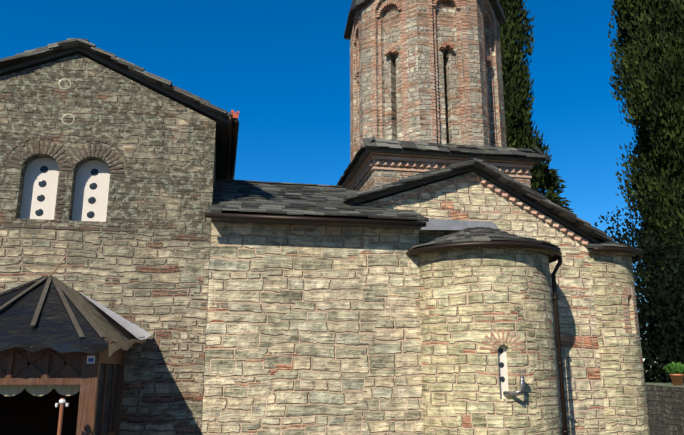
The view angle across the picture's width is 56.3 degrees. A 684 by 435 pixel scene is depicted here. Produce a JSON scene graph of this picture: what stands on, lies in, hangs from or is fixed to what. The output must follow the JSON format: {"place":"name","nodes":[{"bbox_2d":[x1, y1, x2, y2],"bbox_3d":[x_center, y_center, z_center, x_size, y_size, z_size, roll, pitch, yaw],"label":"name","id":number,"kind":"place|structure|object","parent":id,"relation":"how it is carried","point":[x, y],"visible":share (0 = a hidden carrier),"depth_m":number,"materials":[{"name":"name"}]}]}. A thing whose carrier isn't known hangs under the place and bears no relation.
{"place":"outdoors","nodes":[
{"label":"outdoors","id":0,"kind":"place"},
{"bbox_2d":[0,0,657,360],"label":"sky","id":1,"kind":"structure","parent":0,"point":[284,65],"materials":[{"name":"blue"}]},
{"bbox_2d":[503,6,522,147],"bbox_3d":[8.357,-6.011,32.922,1.794,30.933,1.749,3,-14,-10],"label":"cypress","id":2,"kind":"object","parent":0,"point":[504,78],"visible":0.02,"depth_m":32.37,"materials":[{"name":"green plant"}]},
{"bbox_2d":[645,0,683,182],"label":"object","id":3,"kind":"object","parent":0,"point":[654,25],"visible":0.02,"depth_m":29.70,"materials":[{"name":"green plant"}]},
{"label":"ground","id":4,"kind":"structure","parent":0,"visible":0},
{"bbox_2d":[51,254,67,434],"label":"pole","id":5,"kind":"object","parent":4,"relation":"on","point":[60,421],"visible":1,"depth_m":7.69,"materials":[{"name":"metal"}]},
{"bbox_2d":[0,341,136,434],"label":"wooden kiosk frame","id":6,"kind":"object","parent":4,"relation":"on","point":[44,366],"visible":0.71,"depth_m":8.18,"materials":[{"name":"brown wood"}]},
{"bbox_2d":[0,388,79,434],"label":"dark porch doorway","id":7,"kind":"structure","parent":6,"relation":"in","point":[24,412],"depth_m":10.26,"materials":[{"name":"black"}]},
{"bbox_2d":[0,384,79,395],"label":"awning valance","id":8,"kind":"object","parent":6,"relation":"attached to","point":[36,390],"visible":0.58,"depth_m":8.18,"materials":[{"name":"grey fabric"}]},
{"bbox_2d":[0,275,147,356],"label":"kiosk roof","id":9,"kind":"structure","parent":6,"relation":"on","point":[53,328],"depth_m":8.47,"materials":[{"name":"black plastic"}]},
{"bbox_2d":[0,277,105,337],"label":"roof battens","id":10,"kind":"object","parent":9,"relation":"on","point":[59,285],"visible":0.94,"depth_m":8.85,"materials":[{"name":"wood"}]},
{"bbox_2d":[80,292,151,339],"bbox_3d":[-3.656,1.602,10.295,1.062,0.742,1.222,3,-14,-10],"label":"white porch tarpaulin sheet","id":11,"kind":"object","parent":9,"relation":"on","point":[136,331],"visible":1,"depth_m":10.27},
{"bbox_2d":[55,356,94,407],"bbox_3d":[-3.300,2.034,7.969,0.136,0.620,0.508,-6,-14,23],"label":"white cloth knot and sticker","id":12,"kind":"object","parent":6,"relation":"attached to","point":[62,401],"visible":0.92,"depth_m":7.73,"materials":[{"name":"white paper"}]},
{"bbox_2d":[94,363,118,434],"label":"porch glass","id":13,"kind":"object","parent":6,"relation":"in","point":[107,404],"visible":0.5,"depth_m":9.56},
{"bbox_2d":[0,54,215,434],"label":"narthex walls","id":14,"kind":"structure","parent":4,"relation":"on","point":[150,275],"depth_m":11.31,"materials":[{"name":"beige stone"}]},
{"bbox_2d":[20,158,109,221],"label":"window panels","id":15,"kind":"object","parent":14,"relation":"attached to","point":[31,204],"depth_m":11.46,"materials":[{"name":"white paint"}]},
{"bbox_2d":[35,166,97,217],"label":"window holes","id":16,"kind":"object","parent":15,"relation":"in","point":[41,197],"depth_m":11.45,"materials":[{"name":"black glass"}]},
{"bbox_2d":[58,78,74,124],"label":"rings","id":17,"kind":"object","parent":14,"relation":"attached to","point":[66,89],"visible":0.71,"depth_m":11.63,"materials":[{"name":"beige"}]},
{"bbox_2d":[0,135,136,231],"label":"brick window arches","id":18,"kind":"structure","parent":14,"relation":"attached to","point":[62,163],"depth_m":11.32,"materials":[{"name":"brown brick"}]},
{"bbox_2d":[0,47,228,179],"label":"roof eave","id":19,"kind":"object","parent":14,"relation":"on","point":[222,123],"depth_m":12.03,"materials":[{"name":"brown wood"}]},
{"bbox_2d":[0,38,237,173],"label":"roof tiles","id":20,"kind":"object","parent":14,"relation":"on","point":[46,51],"visible":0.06,"depth_m":11.79,"materials":[{"name":"grey stone"}]},
{"bbox_2d":[231,110,238,118],"bbox_3d":[-1.998,-1.927,11.956,0.155,0.150,0.040,3,-14,-10],"label":"roof ornament","id":21,"kind":"object","parent":20,"relation":"attached to","point":[235,115],"visible":0.93,"depth_m":11.94,"materials":[{"name":"orange ceramic"}]},
{"bbox_2d":[201,221,423,434],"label":"stone wall","id":22,"kind":"structure","parent":4,"relation":"on","point":[312,330],"depth_m":11.51,"materials":[{"name":"beige stone"}]},
{"bbox_2d":[211,190,421,229],"bbox_3d":[-1.102,0.203,15.486,3.920,1.524,7.600,3,-14,-10],"label":"roof eave","id":23,"kind":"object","parent":22,"relation":"on","point":[311,223],"depth_m":11.87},
{"bbox_2d":[210,179,428,221],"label":"roof slates","id":24,"kind":"object","parent":23,"relation":"on","point":[273,197],"visible":1,"depth_m":12.69,"materials":[{"name":"grey stone"}]},
{"bbox_2d":[204,114,643,434],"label":"gutters and downpipe","id":25,"kind":"object","parent":4,"relation":"on","point":[233,130],"visible":0.85,"depth_m":11.73,"materials":[{"name":"black metal"}]},
{"bbox_2d":[362,172,606,434],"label":"cross arm walls","id":26,"kind":"structure","parent":4,"relation":"on","point":[472,199],"depth_m":13.31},
{"bbox_2d":[354,155,530,190],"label":"drum base walls","id":27,"kind":"structure","parent":26,"relation":"on","point":[377,177],"depth_m":14.86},
{"bbox_2d":[345,152,534,190],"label":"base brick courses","id":28,"kind":"object","parent":27,"relation":"on","point":[371,157],"visible":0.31,"depth_m":15.05,"materials":[{"name":"red brick"}]},
{"bbox_2d":[341,146,541,187],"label":"roof","id":29,"kind":"structure","parent":28,"relation":"on","point":[362,159],"depth_m":15.02,"materials":[{"name":"grey stone"}]},
{"bbox_2d":[337,136,548,185],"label":"base skirt slates","id":30,"kind":"object","parent":28,"relation":"on","point":[534,152],"visible":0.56,"depth_m":15.01,"materials":[{"name":"grey stone"}]},
{"bbox_2d":[350,0,506,162],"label":"drum walls","id":31,"kind":"structure","parent":30,"relation":"on","point":[417,33],"depth_m":16.00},
{"bbox_2d":[344,0,505,39],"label":"tower roof","id":32,"kind":"structure","parent":31,"relation":"on","point":[356,6],"depth_m":17.44,"materials":[{"name":"stone"}]},
{"bbox_2d":[352,0,502,159],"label":"drum arch bricks","id":33,"kind":"object","parent":31,"relation":"attached to","point":[443,46],"visible":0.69,"depth_m":16.07,"materials":[{"name":"red brick"}]},
{"bbox_2d":[419,219,504,230],"bbox_3d":[2.374,0.168,13.072,1.930,0.300,0.270,3,-14,-10],"label":"lead flashing","id":34,"kind":"object","parent":26,"relation":"attached to","point":[436,224],"visible":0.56,"depth_m":13.20,"materials":[{"name":"grey metal"}]},
{"bbox_2d":[349,161,588,246],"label":"dog tooth cornices","id":35,"kind":"object","parent":26,"relation":"on","point":[476,178],"visible":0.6,"depth_m":13.60,"materials":[{"name":"brick"}]},
{"bbox_2d":[342,158,613,242],"bbox_3d":[2.697,-0.179,14.218,5.763,1.662,2.316,3,-14,-10],"label":"roof","id":36,"kind":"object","parent":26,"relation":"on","point":[541,200],"visible":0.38,"depth_m":13.37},
{"bbox_2d":[419,249,561,434],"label":"apse wall","id":37,"kind":"structure","parent":4,"relation":"on","point":[470,299],"depth_m":11.24,"materials":[{"name":"beige stone"}]},
{"bbox_2d":[407,227,559,250],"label":"conch roof slates","id":38,"kind":"object","parent":37,"relation":"on","point":[478,234],"visible":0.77,"depth_m":11.78,"materials":[{"name":"grey stone"}]},
{"bbox_2d":[415,247,552,260],"bbox_3d":[2.796,0.715,12.278,2.822,0.110,1.882,3,-14,-10],"label":"roof eave","id":39,"kind":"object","parent":37,"relation":"attached to","point":[538,250],"depth_m":11.52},
{"bbox_2d":[434,240,549,255],"bbox_3d":[2.799,0.403,12.335,2.922,0.568,1.948,3,-14,-10],"label":"conch roof cone","id":40,"kind":"object","parent":37,"relation":"on","point":[491,240],"visible":0.02,"depth_m":11.69,"materials":[{"name":"grey stone"}]},
{"bbox_2d":[480,329,523,350],"bbox_3d":[2.767,2.114,11.078,0.789,0.374,0.086,1,-13,-3],"label":"brick arch","id":41,"kind":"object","parent":37,"relation":"attached to","point":[511,337],"visible":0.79,"depth_m":11.05,"materials":[{"name":"brick"}]},
{"bbox_2d":[498,346,508,398],"bbox_3d":[2.778,2.670,11.037,0.190,0.915,0.023,3,-14,-10],"label":"window panel","id":42,"kind":"object","parent":37,"relation":"attached to","point":[502,357],"visible":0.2,"depth_m":11.03,"materials":[{"name":"white paint"}]},
{"bbox_2d":[498,348,504,381],"bbox_3d":[2.760,2.549,11.059,0.087,0.574,0.012,3,-14,-10],"label":"window glass","id":43,"kind":"object","parent":42,"relation":"in","point":[501,365],"visible":1,"depth_m":11.06,"materials":[{"name":"black glass"}]},
{"bbox_2d":[503,369,526,395],"bbox_3d":[2.915,2.787,10.803,0.167,0.431,0.461,13,-18,-43],"label":"chimney pipe","id":44,"kind":"object","parent":37,"relation":"attached to","point":[522,387],"visible":1,"depth_m":10.69,"materials":[{"name":"silver metal"}]},
{"bbox_2d":[498,0,573,211],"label":"cypress","id":45,"kind":"object","parent":4,"relation":"on","point":[544,178],"visible":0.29,"depth_m":31.95,"materials":[{"name":"green plant"}]},
{"bbox_2d":[590,253,650,434],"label":"apse wall","id":46,"kind":"structure","parent":4,"relation":"on","point":[623,385],"depth_m":13.29,"materials":[{"name":"beige stone"}]},
{"bbox_2d":[587,249,634,260],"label":"roof cornice","id":47,"kind":"structure","parent":46,"relation":"attached to","point":[591,251],"depth_m":13.64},
{"bbox_2d":[587,241,642,256],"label":"apse roof slates","id":48,"kind":"object","parent":46,"relation":"on","point":[601,244],"visible":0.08,"depth_m":13.64,"materials":[{"name":"grey stone"}]},
{"bbox_2d":[622,285,638,332],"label":"apse window bricks","id":49,"kind":"object","parent":46,"relation":"attached to","point":[631,292],"visible":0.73,"depth_m":13.61,"materials":[{"name":"red brick"}]},
{"bbox_2d":[594,188,683,382],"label":"dark trees behind terrace","id":50,"kind":"object","parent":4,"relation":"on","point":[662,342],"visible":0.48,"depth_m":24.01,"materials":[{"name":"green plant"}]},
{"bbox_2d":[608,0,683,362],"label":"cypress","id":51,"kind":"object","parent":4,"relation":"on","point":[654,104],"visible":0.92,"depth_m":28.55,"materials":[{"name":"green plant"}]},
{"bbox_2d":[645,385,683,434],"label":"terrace retaining wall","id":52,"kind":"structure","parent":4,"relation":"on","point":[665,404],"depth_m":19.16,"materials":[{"name":"grey stone"}]},
{"bbox_2d":[645,382,683,386],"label":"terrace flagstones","id":53,"kind":"object","parent":52,"relation":"on","point":[661,384],"depth_m":21.01,"materials":[{"name":"grey stone"}]},
{"bbox_2d":[669,374,683,385],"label":"terracotta pot","id":54,"kind":"object","parent":53,"relation":"on","point":[677,379],"visible":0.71,"depth_m":19.70,"materials":[{"name":"orange ceramic"}]},
{"bbox_2d":[662,361,683,373],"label":"potted plant","id":55,"kind":"object","parent":54,"relation":"on","point":[673,367],"visible":1,"depth_m":19.84,"materials":[{"name":"green plant"}]}
]}

